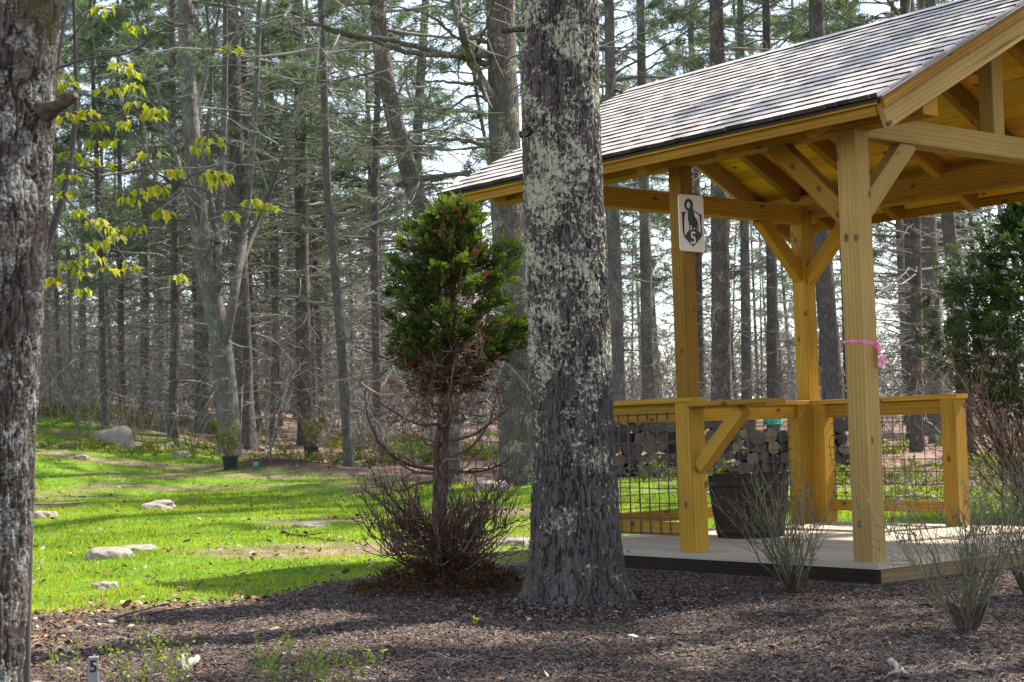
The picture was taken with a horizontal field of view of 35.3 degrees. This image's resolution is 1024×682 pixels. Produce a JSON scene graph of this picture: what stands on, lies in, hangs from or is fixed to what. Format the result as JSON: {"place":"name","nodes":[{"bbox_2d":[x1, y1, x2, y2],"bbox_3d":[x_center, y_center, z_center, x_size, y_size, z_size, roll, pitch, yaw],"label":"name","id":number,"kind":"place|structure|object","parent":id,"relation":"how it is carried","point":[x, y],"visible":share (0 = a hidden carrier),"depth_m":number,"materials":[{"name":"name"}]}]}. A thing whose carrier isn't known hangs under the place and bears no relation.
{"place":"outdoors","nodes":[
{"label":"outdoors","id":0,"kind":"place"},
{"bbox_2d":[31,392,1023,681],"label":"ground","id":1,"kind":"structure","parent":0,"point":[267,462],"depth_m":12.37,"materials":[{"name":"plant"}]},
{"bbox_2d":[0,0,78,681],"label":"oak tree","id":2,"kind":"object","parent":1,"relation":"on","point":[31,107],"visible":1,"depth_m":4.61,"materials":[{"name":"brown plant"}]},
{"bbox_2d":[40,31,106,387],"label":"pine tree","id":3,"kind":"object","parent":1,"relation":"on","point":[70,41],"visible":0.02,"depth_m":46.48,"materials":[{"name":"green plant"}]},
{"bbox_2d":[45,0,115,394],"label":"pine tree","id":4,"kind":"object","parent":1,"relation":"on","point":[69,285],"visible":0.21,"depth_m":51.02,"materials":[{"name":"plant"}]},
{"bbox_2d":[44,0,123,292],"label":"pine tree","id":5,"kind":"object","parent":1,"relation":"on","point":[63,8],"visible":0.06,"depth_m":32.59,"materials":[{"name":"plant"}]},
{"bbox_2d":[40,10,134,393],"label":"pine tree","id":6,"kind":"object","parent":1,"relation":"on","point":[46,314],"visible":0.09,"depth_m":57.28,"materials":[{"name":"plant"}]},
{"bbox_2d":[41,51,140,393],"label":"pine tree","id":7,"kind":"object","parent":1,"relation":"on","point":[55,291],"visible":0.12,"depth_m":52.92,"materials":[{"name":"green plant"}]},
{"bbox_2d":[87,656,98,681],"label":"number stake","id":8,"kind":"object","parent":1,"relation":"on","point":[93,672],"visible":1,"depth_m":5.94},
{"bbox_2d":[40,0,149,378],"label":"pine tree","id":9,"kind":"object","parent":1,"relation":"on","point":[67,141],"visible":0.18,"depth_m":34.29,"materials":[{"name":"green plant"}]},
{"bbox_2d":[43,0,150,395],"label":"pine tree","id":10,"kind":"object","parent":1,"relation":"on","point":[84,308],"visible":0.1,"depth_m":60.11,"materials":[{"name":"plant"}]},
{"bbox_2d":[84,546,134,559],"bbox_3d":[-3.290,1.803,13.077,0.484,0.263,0.368,-2,-3,0],"label":"stone","id":11,"kind":"object","parent":1,"relation":"on","point":[101,552],"visible":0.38,"depth_m":12.97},
{"bbox_2d":[92,426,134,448],"bbox_3d":[-7.342,2.099,29.663,0.839,1.059,0.680,-2,-3,0],"label":"boulder","id":12,"kind":"object","parent":1,"relation":"on","point":[122,435],"visible":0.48,"depth_m":29.47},
{"bbox_2d":[48,601,201,637],"bbox_3d":[-2.156,1.480,8.586,0.314,0.088,1.176,-3,-4,28],"label":"fallen stick","id":13,"kind":"object","parent":1,"relation":"on","point":[76,626],"visible":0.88,"depth_m":8.80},
{"bbox_2d":[46,0,211,407],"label":"pine tree","id":14,"kind":"object","parent":1,"relation":"on","point":[58,257],"visible":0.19,"depth_m":42.05,"materials":[{"name":"green plant"}]},
{"bbox_2d":[42,0,216,425],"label":"pine tree","id":15,"kind":"object","parent":1,"relation":"on","point":[110,135],"visible":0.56,"depth_m":33.20,"materials":[{"name":"green plant"}]},
{"bbox_2d":[56,0,206,396],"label":"pine tree","id":16,"kind":"object","parent":1,"relation":"on","point":[102,172],"visible":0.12,"depth_m":49.29,"materials":[{"name":"plant"}]},
{"bbox_2d":[78,76,191,396],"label":"pine tree","id":17,"kind":"object","parent":1,"relation":"on","point":[130,314],"visible":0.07,"depth_m":62.28,"materials":[{"name":"plant"}]},
{"bbox_2d":[136,633,165,677],"bbox_3d":[-1.462,1.277,6.527,0.123,0.184,0.066,-1,-3,-17],"label":"seedling","id":18,"kind":"object","parent":1,"relation":"on","point":[154,651],"visible":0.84,"depth_m":6.54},
{"bbox_2d":[139,499,177,509],"bbox_3d":[-4.151,1.998,18.911,0.466,0.260,0.460,-2,-3,0],"label":"stone","id":19,"kind":"object","parent":1,"relation":"on","point":[159,504],"visible":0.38,"depth_m":18.80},
{"bbox_2d":[23,0,297,681],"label":"maple tree","id":20,"kind":"object","parent":1,"relation":"on","point":[75,115],"visible":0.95,"depth_m":5.72,"materials":[{"name":"green plant"}]},
{"bbox_2d":[75,2,260,401],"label":"pine tree","id":21,"kind":"object","parent":1,"relation":"on","point":[154,175],"visible":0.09,"depth_m":52.80,"materials":[{"name":"plant"}]},
{"bbox_2d":[63,0,279,413],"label":"pine tree","id":22,"kind":"object","parent":1,"relation":"on","point":[144,261],"visible":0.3,"depth_m":39.98,"materials":[{"name":"plant"}]},
{"bbox_2d":[90,0,266,404],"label":"pine tree","id":23,"kind":"object","parent":1,"relation":"on","point":[136,145],"visible":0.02,"depth_m":49.43,"materials":[{"name":"plant"}]},
{"bbox_2d":[48,0,321,436],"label":"pine tree","id":24,"kind":"object","parent":1,"relation":"on","point":[175,266],"visible":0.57,"depth_m":32.66,"materials":[{"name":"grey plant"}]},
{"bbox_2d":[92,0,282,399],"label":"pine tree","id":25,"kind":"object","parent":1,"relation":"on","point":[194,290],"visible":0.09,"depth_m":44.66,"materials":[{"name":"green plant"}]},
{"bbox_2d":[99,9,282,408],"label":"pine tree","id":26,"kind":"object","parent":1,"relation":"on","point":[110,160],"visible":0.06,"depth_m":47.80,"materials":[{"name":"plant"}]},
{"bbox_2d":[71,0,330,433],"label":"pine tree","id":27,"kind":"object","parent":1,"relation":"on","point":[205,338],"visible":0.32,"depth_m":35.37,"materials":[{"name":"plant"}]},
{"bbox_2d":[106,0,340,456],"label":"maple tree","id":28,"kind":"object","parent":1,"relation":"on","point":[218,317],"visible":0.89,"depth_m":29.40,"materials":[{"name":"plant"}]},
{"bbox_2d":[208,415,241,468],"bbox_3d":[-4.513,1.609,25.671,0.467,0.871,0.541,-4,-4,28],"label":"potted shrub","id":29,"kind":"object","parent":1,"relation":"on","point":[229,461],"visible":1,"depth_m":25.60,"materials":[{"name":"plant"}]},
{"bbox_2d":[109,0,395,450],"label":"pine tree","id":30,"kind":"object","parent":1,"relation":"on","point":[249,437],"visible":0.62,"depth_m":31.87,"materials":[{"name":"green plant"}]},
{"bbox_2d":[147,0,371,432],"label":"pine tree","id":31,"kind":"object","parent":1,"relation":"on","point":[243,36],"visible":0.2,"depth_m":38.48,"materials":[{"name":"green plant"}]},
{"bbox_2d":[105,0,416,466],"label":"dead tree","id":32,"kind":"object","parent":1,"relation":"on","point":[346,410],"visible":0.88,"depth_m":26.44,"materials":[{"name":"grey plant"}]},
{"bbox_2d":[117,0,404,438],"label":"pine tree","id":33,"kind":"object","parent":1,"relation":"on","point":[276,307],"visible":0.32,"depth_m":36.87,"materials":[{"name":"green wood"}]},
{"bbox_2d":[190,3,345,407],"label":"pine tree","id":34,"kind":"object","parent":1,"relation":"on","point":[253,53],"visible":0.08,"depth_m":57.15,"materials":[{"name":"plant"}]},
{"bbox_2d":[255,616,298,681],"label":"seedling","id":35,"kind":"object","parent":1,"relation":"on","point":[286,661],"visible":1,"depth_m":5.82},
{"bbox_2d":[203,0,365,426],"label":"pine tree","id":36,"kind":"object","parent":1,"relation":"on","point":[281,5],"visible":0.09,"depth_m":44.18,"materials":[{"name":"green plant"}]},
{"bbox_2d":[214,0,366,418],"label":"pine tree","id":37,"kind":"object","parent":1,"relation":"on","point":[295,369],"visible":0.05,"depth_m":49.63,"materials":[{"name":"green plant"}]},
{"bbox_2d":[228,0,367,414],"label":"pine tree","id":38,"kind":"object","parent":1,"relation":"on","point":[288,301],"visible":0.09,"depth_m":59.65,"materials":[{"name":"green wood"}]},
{"bbox_2d":[284,628,319,681],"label":"seedling","id":39,"kind":"object","parent":1,"relation":"on","point":[303,667],"visible":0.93,"depth_m":5.90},
{"bbox_2d":[294,401,327,459],"bbox_3d":[-3.679,1.657,29.661,0.617,1.078,0.491,2,-5,-44],"label":"potted shrub","id":40,"kind":"object","parent":1,"relation":"on","point":[311,446],"visible":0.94,"depth_m":29.54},
{"bbox_2d":[161,0,464,445],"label":"pine tree","id":41,"kind":"object","parent":1,"relation":"on","point":[302,253],"visible":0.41,"depth_m":33.88,"materials":[{"name":"green plant"}]},
{"bbox_2d":[225,0,409,428],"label":"pine tree","id":42,"kind":"object","parent":1,"relation":"on","point":[314,263],"visible":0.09,"depth_m":45.51,"materials":[{"name":"green plant"}]},
{"bbox_2d":[259,2,383,416],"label":"pine tree","id":43,"kind":"object","parent":1,"relation":"on","point":[331,280],"visible":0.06,"depth_m":64.24,"materials":[{"name":"wood"}]},
{"bbox_2d":[213,0,435,427],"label":"pine tree","id":44,"kind":"object","parent":1,"relation":"on","point":[366,259],"visible":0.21,"depth_m":40.81,"materials":[{"name":"green plant"}]},
{"bbox_2d":[311,638,366,681],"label":"seedling","id":45,"kind":"object","parent":1,"relation":"on","point":[336,664],"visible":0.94,"depth_m":5.84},
{"bbox_2d":[280,81,409,415],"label":"pine tree","id":46,"kind":"object","parent":1,"relation":"on","point":[352,348],"visible":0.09,"depth_m":57.91,"materials":[{"name":"plant"}]},
{"bbox_2d":[345,645,371,681],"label":"seedling","id":47,"kind":"object","parent":1,"relation":"on","point":[354,666],"visible":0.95,"depth_m":6.03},
{"bbox_2d":[199,0,520,483],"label":"pine tree","id":48,"kind":"object","parent":1,"relation":"on","point":[386,81],"visible":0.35,"depth_m":22.90,"materials":[{"name":"green plant"}]},
{"bbox_2d":[270,0,473,429],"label":"pine tree","id":49,"kind":"object","parent":1,"relation":"on","point":[369,174],"visible":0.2,"depth_m":44.53,"materials":[{"name":"green plant"}]},
{"bbox_2d":[260,0,489,451],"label":"pine tree","id":50,"kind":"object","parent":1,"relation":"on","point":[375,239],"visible":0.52,"depth_m":32.11,"materials":[{"name":"green plant"}]},
{"bbox_2d":[268,0,481,423],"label":"pine tree","id":51,"kind":"object","parent":1,"relation":"on","point":[399,23],"visible":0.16,"depth_m":50.85,"materials":[{"name":"green plant"}]},
{"bbox_2d":[274,0,493,437],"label":"pine tree","id":52,"kind":"object","parent":1,"relation":"on","point":[421,68],"visible":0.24,"depth_m":37.86,"materials":[{"name":"plant"}]},
{"bbox_2d":[329,190,531,599],"bbox_3d":[-0.454,0.319,9.873,1.240,2.480,1.219,-3,-3,14],"label":"cypress tree","id":53,"kind":"object","parent":1,"relation":"on","point":[450,226],"visible":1,"depth_m":9.70,"materials":[{"name":"green plant"}]},
{"bbox_2d":[362,0,522,400],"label":"pine tree","id":54,"kind":"object","parent":1,"relation":"on","point":[476,89],"visible":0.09,"depth_m":42.57,"materials":[{"name":"plant"}]},
{"bbox_2d":[274,0,663,485],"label":"pine tree","id":55,"kind":"object","parent":1,"relation":"on","point":[498,88],"visible":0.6,"depth_m":19.77,"materials":[{"name":"grey plant"}]},
{"bbox_2d":[458,0,522,366],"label":"pine tree","id":56,"kind":"object","parent":1,"relation":"on","point":[519,58],"visible":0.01,"depth_m":51.91,"materials":[{"name":"plant"}]},
{"bbox_2d":[473,480,508,491],"bbox_3d":[-0.238,1.833,19.364,0.465,0.322,0.447,-2,-3,0],"label":"stone","id":57,"kind":"object","parent":1,"relation":"on","point":[482,485],"visible":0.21,"depth_m":19.20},
{"bbox_2d":[498,537,529,546],"bbox_3d":[0.072,1.715,13.287,0.384,0.188,0.278,-2,-3,0],"label":"stone","id":58,"kind":"object","parent":1,"relation":"on","point":[514,541],"visible":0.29,"depth_m":13.20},
{"bbox_2d":[31,424,1022,614],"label":"grass","id":59,"kind":"structure","parent":1,"relation":"on","point":[88,543],"depth_m":15.21,"materials":[{"name":"plant"}]},
{"bbox_2d":[31,558,1023,681],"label":"bark mulch","id":60,"kind":"object","parent":1,"relation":"on","point":[657,598],"visible":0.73,"depth_m":7.50,"materials":[{"name":"wood"}]},
{"bbox_2d":[42,634,82,681],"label":"seedling","id":61,"kind":"object","parent":60,"relation":"on","point":[52,659],"visible":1,"depth_m":6.07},
{"bbox_2d":[94,616,145,681],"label":"seedling","id":62,"kind":"object","parent":60,"relation":"on","point":[120,678],"visible":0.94,"depth_m":5.93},
{"bbox_2d":[133,616,197,681],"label":"seedling","id":63,"kind":"object","parent":60,"relation":"on","point":[170,667],"visible":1,"depth_m":5.89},
{"bbox_2d":[155,640,192,681],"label":"seedling","id":64,"kind":"object","parent":60,"relation":"on","point":[164,660],"visible":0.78,"depth_m":5.98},
{"bbox_2d":[176,654,200,672],"bbox_3d":[-1.355,1.344,6.780,0.062,0.086,0.307,-2,-3,4],"label":"rock","id":65,"kind":"object","parent":60,"relation":"on","point":[195,660],"visible":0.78,"depth_m":6.69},
{"bbox_2d":[248,616,283,681],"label":"seedling","id":66,"kind":"object","parent":60,"relation":"on","point":[261,660],"visible":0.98,"depth_m":5.86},
{"bbox_2d":[251,634,289,681],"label":"seedling","id":67,"kind":"object","parent":60,"relation":"on","point":[275,659],"visible":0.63,"depth_m":5.97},
{"bbox_2d":[308,637,330,681],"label":"seedling","id":68,"kind":"object","parent":60,"relation":"on","point":[319,679],"visible":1,"depth_m":5.79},
{"bbox_2d":[866,662,890,674],"bbox_3d":[1.366,1.218,5.984,0.114,0.053,0.052,1,-4,-35],"label":"pine cone","id":69,"kind":"object","parent":60,"relation":"on","point":[879,668],"visible":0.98,"depth_m":5.96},
{"bbox_2d":[31,434,1023,681],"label":"fallen leaves","id":70,"kind":"object","parent":1,"relation":"on","point":[252,600],"visible":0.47,"depth_m":9.78,"materials":[{"name":"plant"}]},
{"bbox_2d":[36,391,1023,507],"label":"ground cover","id":71,"kind":"object","parent":1,"relation":"on","point":[420,447],"visible":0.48,"depth_m":28.10,"materials":[{"name":"plant"}]},
{"bbox_2d":[37,251,1023,462],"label":"brush","id":72,"kind":"object","parent":1,"relation":"on","point":[51,390],"visible":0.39,"depth_m":33.68,"materials":[{"name":"plant"}]},
{"bbox_2d":[39,44,1023,419],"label":"wood","id":73,"kind":"object","parent":1,"relation":"on","point":[667,358],"visible":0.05,"depth_m":71.66,"materials":[{"name":"grey plant"}]},
{"bbox_2d":[501,0,638,611],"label":"pine tree","id":74,"kind":"object","parent":1,"relation":"on","point":[575,550],"visible":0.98,"depth_m":8.71,"materials":[{"name":"grey plant"}]},
{"bbox_2d":[471,0,679,357],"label":"pine tree","id":75,"kind":"object","parent":1,"relation":"on","point":[601,9],"visible":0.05,"depth_m":45.95,"materials":[{"name":"green plant"}]},
{"bbox_2d":[478,0,708,385],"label":"pine tree","id":76,"kind":"object","parent":1,"relation":"on","point":[602,96],"visible":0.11,"depth_m":40.93,"materials":[{"name":"green plant"}]},
{"bbox_2d":[469,0,735,449],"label":"pine tree","id":77,"kind":"object","parent":1,"relation":"on","point":[615,292],"visible":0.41,"depth_m":29.89,"materials":[{"name":"plant"}]},
{"bbox_2d":[605,182,672,347],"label":"pine tree","id":78,"kind":"object","parent":1,"relation":"on","point":[633,245],"visible":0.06,"depth_m":51.50,"materials":[{"name":"green plant"}]},
{"bbox_2d":[599,0,750,442],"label":"pine tree","id":79,"kind":"object","parent":1,"relation":"on","point":[646,300],"visible":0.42,"depth_m":32.89,"materials":[{"name":"plant"}]},
{"bbox_2d":[620,37,739,395],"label":"pine tree","id":80,"kind":"object","parent":1,"relation":"on","point":[654,69],"visible":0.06,"depth_m":56.24,"materials":[{"name":"green plant"}]},
{"bbox_2d":[607,0,758,396],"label":"pine tree","id":81,"kind":"object","parent":1,"relation":"on","point":[660,220],"visible":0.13,"depth_m":51.22,"materials":[{"name":"plant"}]},
{"bbox_2d":[599,0,782,399],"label":"pine tree","id":82,"kind":"object","parent":1,"relation":"on","point":[699,280],"visible":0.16,"depth_m":39.25,"materials":[{"name":"green plant"}]},
{"bbox_2d":[643,0,793,454],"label":"pine tree","id":83,"kind":"object","parent":1,"relation":"on","point":[721,369],"visible":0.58,"depth_m":26.88,"materials":[{"name":"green plant"}]},
{"bbox_2d":[599,0,846,437],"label":"pine tree","id":84,"kind":"object","parent":1,"relation":"on","point":[745,312],"visible":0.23,"depth_m":34.92,"materials":[{"name":"wood"}]},
{"bbox_2d":[436,0,1023,583],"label":"timber pavilion","id":85,"kind":"structure","parent":1,"relation":"on","point":[848,138],"depth_m":10.84,"materials":[{"name":"yellow wood"}]},
{"bbox_2d":[678,194,704,251],"bbox_3d":[1.214,-0.795,10.870,0.236,0.384,0.012,1,-4,-39],"label":"course sign","id":86,"kind":"object","parent":85,"relation":"attached to","point":[691,222],"visible":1,"depth_m":10.86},
{"bbox_2d":[708,472,788,538],"bbox_3d":[1.796,1.240,12.164,0.611,0.476,0.610,-2,-3,0],"label":"half barrel","id":87,"kind":"object","parent":85,"relation":"on","point":[720,481],"visible":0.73,"depth_m":11.93,"materials":[{"name":"brown wood"}]},
{"bbox_2d":[843,339,888,366],"bbox_3d":[2.137,0.076,9.705,0.168,0.175,0.209,1,-4,-39],"label":"flagging tape","id":88,"kind":"object","parent":85,"relation":"attached to","point":[876,345],"visible":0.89,"depth_m":9.68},
{"bbox_2d":[657,0,818,397],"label":"pine tree","id":89,"kind":"object","parent":1,"relation":"on","point":[781,374],"visible":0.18,"depth_m":54.23,"materials":[{"name":"wood"}]},
{"bbox_2d":[694,0,788,399],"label":"pine tree","id":90,"kind":"object","parent":1,"relation":"on","point":[726,39],"visible":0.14,"depth_m":48.95,"materials":[{"name":"plant"}]},
{"bbox_2d":[650,0,871,431],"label":"pine tree","id":91,"kind":"object","parent":1,"relation":"on","point":[772,311],"visible":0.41,"depth_m":31.90,"materials":[{"name":"green plant"}]},
{"bbox_2d":[700,437,853,592],"bbox_3d":[1.485,0.999,9.174,0.863,0.956,0.808,-2,-3,0],"label":"broom bush","id":92,"kind":"object","parent":1,"relation":"on","point":[790,583],"visible":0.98,"depth_m":9.09,"materials":[{"name":"green plant"}]},
{"bbox_2d":[735,237,840,397],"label":"pine tree","id":93,"kind":"object","parent":1,"relation":"on","point":[780,295],"visible":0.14,"depth_m":62.39,"materials":[{"name":"green plant"}]},
{"bbox_2d":[704,0,909,446],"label":"pine tree","id":94,"kind":"object","parent":1,"relation":"on","point":[831,365],"visible":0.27,"depth_m":25.88,"materials":[{"name":"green plant"}]},
{"bbox_2d":[778,1,842,399],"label":"pine tree","id":95,"kind":"object","parent":1,"relation":"on","point":[819,356],"visible":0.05,"depth_m":44.85,"materials":[{"name":"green plant"}]},
{"bbox_2d":[770,0,887,430],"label":"pine tree","id":96,"kind":"object","parent":1,"relation":"on","point":[799,36],"visible":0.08,"depth_m":36.84,"materials":[{"name":"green plant"}]},
{"bbox_2d":[768,0,971,438],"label":"pine tree","id":97,"kind":"object","parent":1,"relation":"on","point":[907,265],"visible":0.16,"depth_m":30.93,"materials":[{"name":"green plant"}]},
{"bbox_2d":[778,0,1013,452],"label":"pine tree","id":98,"kind":"object","parent":1,"relation":"on","point":[916,268],"visible":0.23,"depth_m":26.45,"materials":[{"name":"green plant"}]},
{"bbox_2d":[771,0,1022,435],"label":"pine tree","id":99,"kind":"object","parent":1,"relation":"on","point":[913,7],"visible":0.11,"depth_m":33.62,"materials":[{"name":"wood"}]},
{"bbox_2d":[834,0,977,424],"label":"pine tree","id":100,"kind":"object","parent":1,"relation":"on","point":[897,223],"visible":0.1,"depth_m":39.78,"materials":[{"name":"plant"}]},
{"bbox_2d":[833,206,996,395],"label":"pine tree","id":101,"kind":"object","parent":1,"relation":"on","point":[882,295],"visible":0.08,"depth_m":45.05,"materials":[{"name":"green plant"}]},
{"bbox_2d":[852,0,1009,443],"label":"pine tree","id":102,"kind":"object","parent":1,"relation":"on","point":[930,222],"visible":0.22,"depth_m":28.90,"materials":[{"name":"plant"}]},
{"bbox_2d":[848,430,1023,631],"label":"broom bush","id":103,"kind":"object","parent":1,"relation":"on","point":[966,619],"visible":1,"depth_m":7.29,"materials":[{"name":"green plant"}]},
{"bbox_2d":[895,0,1017,460],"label":"pine tree","id":104,"kind":"object","parent":1,"relation":"on","point":[948,228],"visible":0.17,"depth_m":23.92,"materials":[{"name":"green plant"}]},
{"bbox_2d":[899,201,1023,513],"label":"evergreen shrub","id":105,"kind":"object","parent":1,"relation":"on","point":[1008,224],"visible":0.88,"depth_m":14.55,"materials":[{"name":"plant"}]},
{"bbox_2d":[937,207,1023,386],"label":"pine tree","id":106,"kind":"object","parent":1,"relation":"on","point":[971,225],"visible":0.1,"depth_m":35.89,"materials":[{"name":"plant"}]},
{"bbox_2d":[969,439,1023,593],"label":"broom bush","id":107,"kind":"object","parent":1,"relation":"on","point":[1019,577],"visible":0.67,"depth_m":8.61,"materials":[{"name":"green plant"}]},
{"bbox_2d":[50,0,1023,418],"label":"sky","id":108,"kind":"structure","parent":0,"point":[876,8],"materials":[{"name":"white"}]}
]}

